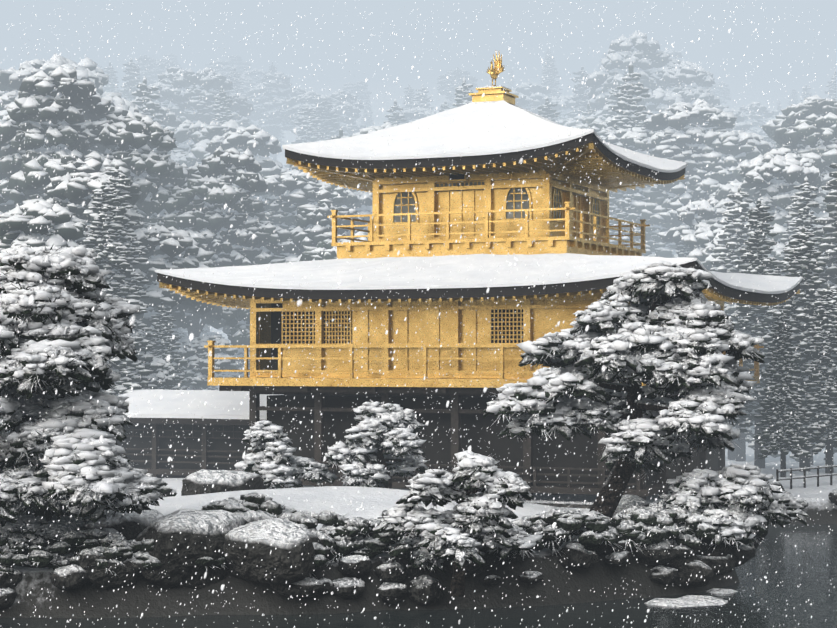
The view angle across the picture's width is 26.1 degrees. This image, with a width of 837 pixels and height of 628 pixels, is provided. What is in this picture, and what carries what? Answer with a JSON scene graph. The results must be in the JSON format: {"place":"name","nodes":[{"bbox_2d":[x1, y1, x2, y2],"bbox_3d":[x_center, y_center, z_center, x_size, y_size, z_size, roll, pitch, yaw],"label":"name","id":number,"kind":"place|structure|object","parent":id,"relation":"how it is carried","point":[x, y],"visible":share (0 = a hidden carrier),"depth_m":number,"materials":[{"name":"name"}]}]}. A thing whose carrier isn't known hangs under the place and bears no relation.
{"place":"outdoors","nodes":[
{"label":"outdoors","id":0,"kind":"place"},
{"bbox_2d":[0,0,836,617],"bbox_3d":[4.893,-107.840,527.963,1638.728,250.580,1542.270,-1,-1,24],"label":"terrain","id":1,"kind":"structure","parent":0,"point":[720,52],"depth_m":303.12,"materials":[{"name":"white snow"}]},
{"bbox_2d":[0,119,16,212],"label":"forest tree","id":2,"kind":"object","parent":1,"relation":"on","point":[9,204],"depth_m":68.77,"materials":[{"name":"grey plant"}]},
{"bbox_2d":[0,245,139,437],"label":"pine","id":3,"kind":"object","parent":1,"relation":"on","point":[62,374],"visible":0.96,"depth_m":33.62,"materials":[{"name":"white plant"}]},
{"bbox_2d":[0,53,146,120],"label":"forest tree","id":4,"kind":"object","parent":1,"relation":"on","point":[90,69],"visible":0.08,"depth_m":75.91,"materials":[{"name":"white plant"}]},
{"bbox_2d":[0,397,166,552],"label":"pine","id":5,"kind":"object","parent":1,"relation":"on","point":[18,496],"visible":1,"depth_m":32.89,"materials":[{"name":"white plant"}]},
{"bbox_2d":[40,58,126,99],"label":"forest tree","id":6,"kind":"object","parent":1,"relation":"on","point":[118,90],"depth_m":139.52,"materials":[{"name":"grey plant"}]},
{"bbox_2d":[0,65,183,221],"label":"forest tree","id":7,"kind":"object","parent":1,"relation":"on","point":[41,84],"visible":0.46,"depth_m":66.64,"materials":[{"name":"white plant"}]},
{"bbox_2d":[0,165,215,341],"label":"forest tree","id":8,"kind":"object","parent":1,"relation":"on","point":[73,229],"visible":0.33,"depth_m":64.11,"materials":[{"name":"grey plant"}]},
{"bbox_2d":[103,61,118,92],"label":"forest tree","id":9,"kind":"object","parent":1,"relation":"on","point":[110,71],"visible":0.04,"depth_m":123.27,"materials":[{"name":"grey plant"}]},
{"bbox_2d":[78,180,152,395],"bbox_3d":[-10.767,0.606,61.462,3.870,10.433,3.785,0,-1,7],"label":"forest tree","id":10,"kind":"object","parent":1,"relation":"on","point":[106,259],"visible":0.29,"depth_m":61.30,"materials":[{"name":"grey plant"}]},
{"bbox_2d":[92,163,164,389],"bbox_3d":[-10.439,0.286,62.775,3.450,11.148,3.528,0,-1,16],"label":"forest tree","id":11,"kind":"object","parent":1,"relation":"on","point":[124,236],"visible":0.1,"depth_m":62.67,"materials":[{"name":"grey plant"}]},
{"bbox_2d":[120,58,140,100],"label":"forest tree","id":12,"kind":"object","parent":1,"relation":"on","point":[132,69],"visible":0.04,"depth_m":111.20,"materials":[{"name":"grey plant"}]},
{"bbox_2d":[134,54,175,84],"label":"forest tree","id":13,"kind":"object","parent":1,"relation":"on","point":[153,66],"visible":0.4,"depth_m":171.93,"materials":[{"name":"grey plant"}]},
{"bbox_2d":[138,351,174,387],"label":"forest tree","id":14,"kind":"object","parent":1,"relation":"on","point":[166,370],"visible":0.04,"depth_m":63.64,"materials":[{"name":"grey plant"}]},
{"bbox_2d":[130,76,187,333],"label":"forest tree","id":15,"kind":"object","parent":1,"relation":"on","point":[148,96],"visible":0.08,"depth_m":83.81,"materials":[{"name":"grey plant"}]},
{"bbox_2d":[137,67,186,89],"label":"forest tree","id":16,"kind":"object","parent":1,"relation":"on","point":[151,82],"visible":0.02,"depth_m":155.50,"materials":[{"name":"grey plant"}]},
{"bbox_2d":[142,302,188,389],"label":"forest tree","id":17,"kind":"object","parent":1,"relation":"on","point":[162,328],"visible":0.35,"depth_m":64.98,"materials":[{"name":"grey plant"}]},
{"bbox_2d":[163,53,182,67],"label":"forest tree","id":18,"kind":"object","parent":1,"relation":"on","point":[172,57],"visible":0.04,"depth_m":197.70,"materials":[{"name":"grey plant"}]},
{"bbox_2d":[141,105,208,167],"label":"forest tree","id":19,"kind":"object","parent":1,"relation":"on","point":[182,136],"visible":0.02,"depth_m":86.10,"materials":[{"name":"grey plant"}]},
{"bbox_2d":[172,324,192,389],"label":"forest tree","id":20,"kind":"object","parent":1,"relation":"on","point":[176,327],"depth_m":69.83,"materials":[{"name":"grey plant"}]},
{"bbox_2d":[147,321,237,389],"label":"forest tree","id":21,"kind":"object","parent":1,"relation":"on","point":[191,373],"visible":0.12,"depth_m":67.81,"materials":[{"name":"grey plant"}]},
{"bbox_2d":[133,67,253,127],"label":"forest tree","id":22,"kind":"object","parent":1,"relation":"on","point":[201,108],"visible":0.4,"depth_m":100.91,"materials":[{"name":"grey plant"}]},
{"bbox_2d":[116,389,283,477],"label":"outbuilding","id":23,"kind":"structure","parent":1,"relation":"on","point":[156,448],"depth_m":56.36,"materials":[{"name":"brown wood"}]},
{"bbox_2d":[136,146,290,389],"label":"forest tree","id":24,"kind":"object","parent":1,"relation":"on","point":[206,220],"visible":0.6,"depth_m":69.40,"materials":[{"name":"grey plant"}]},
{"bbox_2d":[187,328,249,389],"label":"forest tree","id":25,"kind":"object","parent":1,"relation":"on","point":[240,353],"visible":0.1,"depth_m":72.23,"materials":[{"name":"grey plant"}]},
{"bbox_2d":[210,85,233,329],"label":"forest tree","id":26,"kind":"object","parent":1,"relation":"on","point":[225,114],"visible":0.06,"depth_m":92.86,"materials":[{"name":"grey plant"}]},
{"bbox_2d":[227,66,245,95],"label":"forest tree","id":27,"kind":"object","parent":1,"relation":"on","point":[234,76],"visible":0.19,"depth_m":124.75,"materials":[{"name":"grey plant"}]},
{"bbox_2d":[185,119,291,331],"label":"forest tree","id":28,"kind":"object","parent":1,"relation":"on","point":[244,136],"visible":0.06,"depth_m":79.27,"materials":[{"name":"white plant"}]},
{"bbox_2d":[209,59,267,94],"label":"forest tree","id":29,"kind":"object","parent":1,"relation":"on","point":[247,77],"visible":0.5,"depth_m":170.99,"materials":[{"name":"grey plant"}]},
{"bbox_2d":[227,55,250,75],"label":"forest tree","id":30,"kind":"object","parent":1,"relation":"on","point":[238,63],"visible":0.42,"depth_m":194.57,"materials":[{"name":"grey plant"}]},
{"bbox_2d":[234,461,250,472],"bbox_3d":[-4.417,4.383,46.829,0.696,1.220,0.739,-1,-1,24],"label":"shrub","id":31,"kind":"object","parent":1,"relation":"on","point":[238,466],"visible":0.15,"depth_m":46.59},
{"bbox_2d":[244,71,307,160],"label":"forest tree","id":32,"kind":"object","parent":1,"relation":"on","point":[268,107],"visible":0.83,"depth_m":139.18,"materials":[{"name":"grey plant"}]},
{"bbox_2d":[267,62,285,157],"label":"forest tree","id":33,"kind":"object","parent":1,"relation":"on","point":[273,70],"visible":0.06,"depth_m":155.72,"materials":[{"name":"grey plant"}]},
{"bbox_2d":[189,199,367,348],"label":"forest tree","id":34,"kind":"object","parent":1,"relation":"on","point":[229,318],"visible":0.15,"depth_m":70.08,"materials":[{"name":"grey plant"}]},
{"bbox_2d":[211,169,358,263],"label":"forest tree","id":35,"kind":"object","parent":1,"relation":"on","point":[276,210],"visible":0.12,"depth_m":73.57,"materials":[{"name":"grey plant"}]},
{"bbox_2d":[238,420,337,488],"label":"pine","id":36,"kind":"object","parent":1,"relation":"on","point":[256,438],"visible":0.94,"depth_m":46.12,"materials":[{"name":"white plant"}]},
{"bbox_2d":[284,104,321,170],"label":"forest tree","id":37,"kind":"object","parent":1,"relation":"on","point":[309,125],"visible":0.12,"depth_m":104.49,"materials":[{"name":"grey plant"}]},
{"bbox_2d":[287,89,365,136],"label":"forest tree","id":38,"kind":"object","parent":1,"relation":"on","point":[337,101],"visible":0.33,"depth_m":126.53,"materials":[{"name":"grey plant"}]},
{"bbox_2d":[314,97,347,141],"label":"forest tree","id":39,"kind":"object","parent":1,"relation":"on","point":[327,124],"visible":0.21,"depth_m":110.66,"materials":[{"name":"grey plant"}]},
{"bbox_2d":[331,128,348,139],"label":"forest tree","id":40,"kind":"object","parent":1,"relation":"on","point":[340,134],"depth_m":84.95,"materials":[{"name":"grey plant"}]},
{"bbox_2d":[290,121,399,234],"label":"forest tree","id":41,"kind":"object","parent":1,"relation":"on","point":[365,208],"visible":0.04,"depth_m":77.69,"materials":[{"name":"grey plant"}]},
{"bbox_2d":[343,80,371,121],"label":"forest tree","id":42,"kind":"object","parent":1,"relation":"on","point":[359,87],"visible":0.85,"depth_m":175.89,"materials":[{"name":"grey plant"}]},
{"bbox_2d":[360,95,373,127],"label":"forest tree","id":43,"kind":"object","parent":1,"relation":"on","point":[367,114],"visible":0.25,"depth_m":157.23,"materials":[{"name":"grey plant"}]},
{"bbox_2d":[324,401,428,488],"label":"pine","id":44,"kind":"object","parent":1,"relation":"on","point":[374,434],"visible":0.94,"depth_m":45.93,"materials":[{"name":"white plant"}]},
{"bbox_2d":[0,473,768,577],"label":"shore shrubs","id":45,"kind":"object","parent":1,"relation":"on","point":[371,545],"visible":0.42,"depth_m":34.75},
{"bbox_2d":[383,98,406,124],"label":"forest tree","id":46,"kind":"object","parent":1,"relation":"on","point":[396,116],"visible":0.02,"depth_m":96.46,"materials":[{"name":"grey plant"}]},
{"bbox_2d":[399,84,414,119],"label":"forest tree","id":47,"kind":"object","parent":1,"relation":"on","point":[411,92],"visible":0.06,"depth_m":137.78,"materials":[{"name":"grey plant"}]},
{"bbox_2d":[0,469,836,608],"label":"shore rocks","id":48,"kind":"object","parent":1,"relation":"on","point":[168,537],"visible":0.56,"depth_m":33.65,"materials":[{"name":"grey stone"}]},
{"bbox_2d":[412,83,433,119],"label":"forest tree","id":49,"kind":"object","parent":1,"relation":"on","point":[424,97],"visible":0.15,"depth_m":124.32,"materials":[{"name":"grey plant"}]},
{"bbox_2d":[438,99,452,111],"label":"forest tree","id":50,"kind":"object","parent":1,"relation":"on","point":[444,106],"visible":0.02,"depth_m":101.76,"materials":[{"name":"grey plant"}]},
{"bbox_2d":[447,67,462,107],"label":"forest tree","id":51,"kind":"object","parent":1,"relation":"on","point":[458,81],"visible":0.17,"depth_m":157.40,"materials":[{"name":"grey plant"}]},
{"bbox_2d":[372,450,542,596],"bbox_3d":[0.845,3.863,33.527,2.965,2.698,2.603,-1,-2,44],"label":"pine","id":52,"kind":"object","parent":1,"relation":"on","point":[458,520],"visible":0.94,"depth_m":32.93,"materials":[{"name":"white plant"}]},
{"bbox_2d":[437,69,477,101],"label":"forest tree","id":53,"kind":"object","parent":1,"relation":"on","point":[443,82],"visible":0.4,"depth_m":170.96,"materials":[{"name":"grey plant"}]},
{"bbox_2d":[388,87,537,122],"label":"forest tree","id":54,"kind":"object","parent":1,"relation":"on","point":[420,113],"depth_m":113.75,"materials":[{"name":"grey plant"}]},
{"bbox_2d":[452,77,473,106],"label":"forest tree","id":55,"kind":"object","parent":1,"relation":"on","point":[466,97],"visible":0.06,"depth_m":87.59,"materials":[{"name":"grey plant"}]},
{"bbox_2d":[155,86,801,508],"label":"golden pavilion","id":56,"kind":"structure","parent":1,"relation":"on","point":[491,152],"depth_m":51.13,"materials":[{"name":"gold metal"}]},
{"bbox_2d":[487,53,504,85],"bbox_3d":[2.312,-7.410,54.713,0.577,1.222,0.558,1,-1,-23],"label":"phoenix statue","id":57,"kind":"object","parent":56,"relation":"on","point":[494,72],"visible":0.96,"depth_m":54.78,"materials":[{"name":"gold metal"}]},
{"bbox_2d":[506,68,514,88],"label":"forest tree","id":58,"kind":"object","parent":1,"relation":"on","point":[511,84],"visible":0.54,"depth_m":194.14,"materials":[{"name":"grey plant"}]},
{"bbox_2d":[537,97,559,122],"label":"forest tree","id":59,"kind":"object","parent":1,"relation":"on","point":[544,110],"visible":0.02,"depth_m":91.48,"materials":[{"name":"grey plant"}]},
{"bbox_2d":[541,47,557,90],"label":"forest tree","id":60,"kind":"object","parent":1,"relation":"on","point":[547,52],"visible":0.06,"depth_m":174.48,"materials":[{"name":"grey plant"}]},
{"bbox_2d":[513,82,587,120],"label":"forest tree","id":61,"kind":"object","parent":1,"relation":"on","point":[537,93],"visible":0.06,"depth_m":124.03,"materials":[{"name":"grey plant"}]},
{"bbox_2d":[541,54,563,113],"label":"forest tree","id":62,"kind":"object","parent":1,"relation":"on","point":[548,79],"visible":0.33,"depth_m":155.77,"materials":[{"name":"grey plant"}]},
{"bbox_2d":[555,115,581,126],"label":"forest tree","id":63,"kind":"object","parent":1,"relation":"on","point":[570,122],"depth_m":100.40,"materials":[{"name":"grey plant"}]},
{"bbox_2d":[566,65,589,117],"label":"forest tree","id":64,"kind":"object","parent":1,"relation":"on","point":[580,88],"visible":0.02,"depth_m":111.65,"materials":[{"name":"grey plant"}]},
{"bbox_2d":[577,102,595,123],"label":"forest tree","id":65,"kind":"object","parent":1,"relation":"on","point":[589,110],"depth_m":95.41,"materials":[{"name":"grey plant"}]},
{"bbox_2d":[571,116,615,136],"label":"forest tree","id":66,"kind":"object","parent":1,"relation":"on","point":[599,126],"depth_m":83.40,"materials":[{"name":"grey plant"}]},
{"bbox_2d":[603,82,620,119],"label":"forest tree","id":67,"kind":"object","parent":1,"relation":"on","point":[614,100],"depth_m":91.73,"materials":[{"name":"grey plant"}]},
{"bbox_2d":[482,260,764,517],"bbox_3d":[4.609,1.753,39.182,5.662,5.685,5.532,-1,-1,24],"label":"pine","id":68,"kind":"object","parent":1,"relation":"on","point":[578,348],"visible":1,"depth_m":37.87,"materials":[{"name":"white plant"}]},
{"bbox_2d":[599,61,677,257],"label":"forest tree","id":69,"kind":"object","parent":1,"relation":"on","point":[633,115],"visible":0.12,"depth_m":80.90,"materials":[{"name":"grey plant"}]},
{"bbox_2d":[578,30,719,121],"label":"forest tree","id":70,"kind":"object","parent":1,"relation":"on","point":[637,48],"visible":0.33,"depth_m":98.74,"materials":[{"name":"grey plant"}]},
{"bbox_2d":[664,48,682,59],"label":"forest tree","id":71,"kind":"object","parent":1,"relation":"on","point":[675,53],"depth_m":155.62,"materials":[{"name":"grey plant"}]},
{"bbox_2d":[670,83,686,253],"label":"forest tree","id":72,"kind":"object","parent":1,"relation":"on","point":[673,250],"depth_m":99.04,"materials":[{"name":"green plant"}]},
{"bbox_2d":[673,241,690,257],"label":"forest tree","id":73,"kind":"object","parent":1,"relation":"on","point":[682,248],"visible":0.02,"depth_m":75.74,"materials":[{"name":"grey plant"}]},
{"bbox_2d":[602,99,774,242],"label":"forest tree","id":74,"kind":"object","parent":1,"relation":"on","point":[662,203],"visible":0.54,"depth_m":78.50,"materials":[{"name":"grey plant"}]},
{"bbox_2d":[674,122,729,256],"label":"forest tree","id":75,"kind":"object","parent":1,"relation":"on","point":[708,126],"visible":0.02,"depth_m":79.13,"materials":[{"name":"grey plant"}]},
{"bbox_2d":[709,81,730,104],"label":"forest tree","id":76,"kind":"object","parent":1,"relation":"on","point":[723,92],"visible":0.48,"depth_m":172.33,"materials":[{"name":"grey plant"}]},
{"bbox_2d":[647,460,808,572],"bbox_3d":[6.189,4.201,37.749,3.413,2.338,3.291,-1,-1,24],"label":"pine","id":77,"kind":"object","parent":1,"relation":"on","point":[738,486],"visible":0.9,"depth_m":37.08,"materials":[{"name":"white plant"}]},
{"bbox_2d":[714,105,750,131],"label":"forest tree","id":78,"kind":"object","parent":1,"relation":"on","point":[740,125],"visible":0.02,"depth_m":106.15,"materials":[{"name":"grey plant"}]},
{"bbox_2d":[710,184,770,460],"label":"forest tree","id":79,"kind":"object","parent":1,"relation":"on","point":[734,220],"visible":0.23,"depth_m":67.06,"materials":[{"name":"grey plant"}]},
{"bbox_2d":[657,147,835,281],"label":"forest tree","id":80,"kind":"object","parent":1,"relation":"on","point":[692,231],"visible":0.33,"depth_m":71.89,"materials":[{"name":"white plant"}]},
{"bbox_2d":[709,226,789,459],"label":"forest tree","id":81,"kind":"object","parent":1,"relation":"on","point":[749,439],"visible":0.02,"depth_m":67.36,"materials":[{"name":"grey plant"}]},
{"bbox_2d":[725,198,790,468],"bbox_3d":[11.691,0.926,62.302,3.603,9.860,3.523,-1,-1,26],"label":"forest tree","id":82,"kind":"object","parent":1,"relation":"on","point":[749,322],"visible":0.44,"depth_m":61.98,"materials":[{"name":"grey plant"}]},
{"bbox_2d":[738,101,782,139],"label":"forest tree","id":83,"kind":"object","parent":1,"relation":"on","point":[754,118],"visible":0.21,"depth_m":125.59,"materials":[{"name":"grey plant"}]},
{"bbox_2d":[764,134,776,148],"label":"forest tree","id":84,"kind":"object","parent":1,"relation":"on","point":[769,140],"depth_m":95.61,"materials":[{"name":"grey plant"}]},
{"bbox_2d":[706,95,836,207],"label":"forest tree","id":85,"kind":"object","parent":1,"relation":"on","point":[807,118],"visible":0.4,"depth_m":75.22,"materials":[{"name":"grey plant"}]},
{"bbox_2d":[753,310,813,476],"bbox_3d":[11.783,2.813,58.253,1.869,5.864,1.884,1,-2,-32],"label":"forest tree","id":86,"kind":"object","parent":1,"relation":"on","point":[782,403],"visible":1,"depth_m":57.99,"materials":[{"name":"grey plant"}]},
{"bbox_2d":[774,195,799,453],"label":"forest tree","id":87,"kind":"object","parent":1,"relation":"on","point":[788,234],"visible":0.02,"depth_m":69.40,"materials":[{"name":"grey plant"}]},
{"bbox_2d":[787,90,798,105],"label":"forest tree","id":88,"kind":"object","parent":1,"relation":"on","point":[793,96],"visible":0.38,"depth_m":174.75,"materials":[{"name":"grey plant"}]},
{"bbox_2d":[751,225,836,471],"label":"forest tree","id":89,"kind":"object","parent":1,"relation":"on","point":[797,310],"visible":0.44,"depth_m":59.92,"materials":[{"name":"grey plant"}]},
{"bbox_2d":[783,119,810,153],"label":"forest tree","id":90,"kind":"object","parent":1,"relation":"on","point":[801,145],"depth_m":75.61,"materials":[{"name":"grey plant"}]},
{"bbox_2d":[798,83,811,103],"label":"forest tree","id":91,"kind":"object","parent":1,"relation":"on","point":[806,91],"visible":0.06,"depth_m":138.65,"materials":[{"name":"grey plant"}]},
{"bbox_2d":[781,176,831,464],"bbox_3d":[13.847,0.501,64.199,3.495,10.846,3.418,0,-1,8],"label":"forest tree","id":92,"kind":"object","parent":1,"relation":"on","point":[806,218],"visible":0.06,"depth_m":64.12,"materials":[{"name":"grey plant"}]},
{"bbox_2d":[776,465,836,488],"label":"bamboo fence","id":93,"kind":"object","parent":1,"relation":"on","point":[818,475],"visible":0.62,"depth_m":54.77,"materials":[{"name":"grey plant"}]},
{"bbox_2d":[789,281,836,461],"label":"forest tree","id":94,"kind":"object","parent":1,"relation":"on","point":[792,456],"depth_m":64.60,"materials":[{"name":"grey plant"}]},
{"bbox_2d":[798,283,836,473],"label":"forest tree","id":95,"kind":"object","parent":1,"relation":"on","point":[826,403],"visible":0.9,"depth_m":58.86,"materials":[{"name":"grey plant"}]},
{"bbox_2d":[808,163,836,333],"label":"forest tree","id":96,"kind":"object","parent":1,"relation":"on","point":[826,246],"visible":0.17,"depth_m":63.09,"materials":[{"name":"grey plant"}]},
{"bbox_2d":[824,69,836,100],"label":"forest tree","id":97,"kind":"object","parent":1,"relation":"on","point":[832,89],"visible":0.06,"depth_m":124.82,"materials":[{"name":"grey plant"}]},
{"bbox_2d":[828,397,836,446],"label":"forest tree","id":98,"kind":"object","parent":1,"relation":"on","point":[834,434],"visible":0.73,"depth_m":58.28,"materials":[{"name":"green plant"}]},
{"bbox_2d":[0,0,836,627],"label":"falling snowflakes","id":99,"kind":"object","parent":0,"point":[30,300],"visible":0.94,"depth_m":18.43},
{"bbox_2d":[0,524,836,627],"bbox_3d":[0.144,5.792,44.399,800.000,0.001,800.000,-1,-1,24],"label":"pond water","id":100,"kind":"structure","parent":0,"point":[816,588],"depth_m":33.50,"materials":[{"name":"grey liquid"}]}
]}

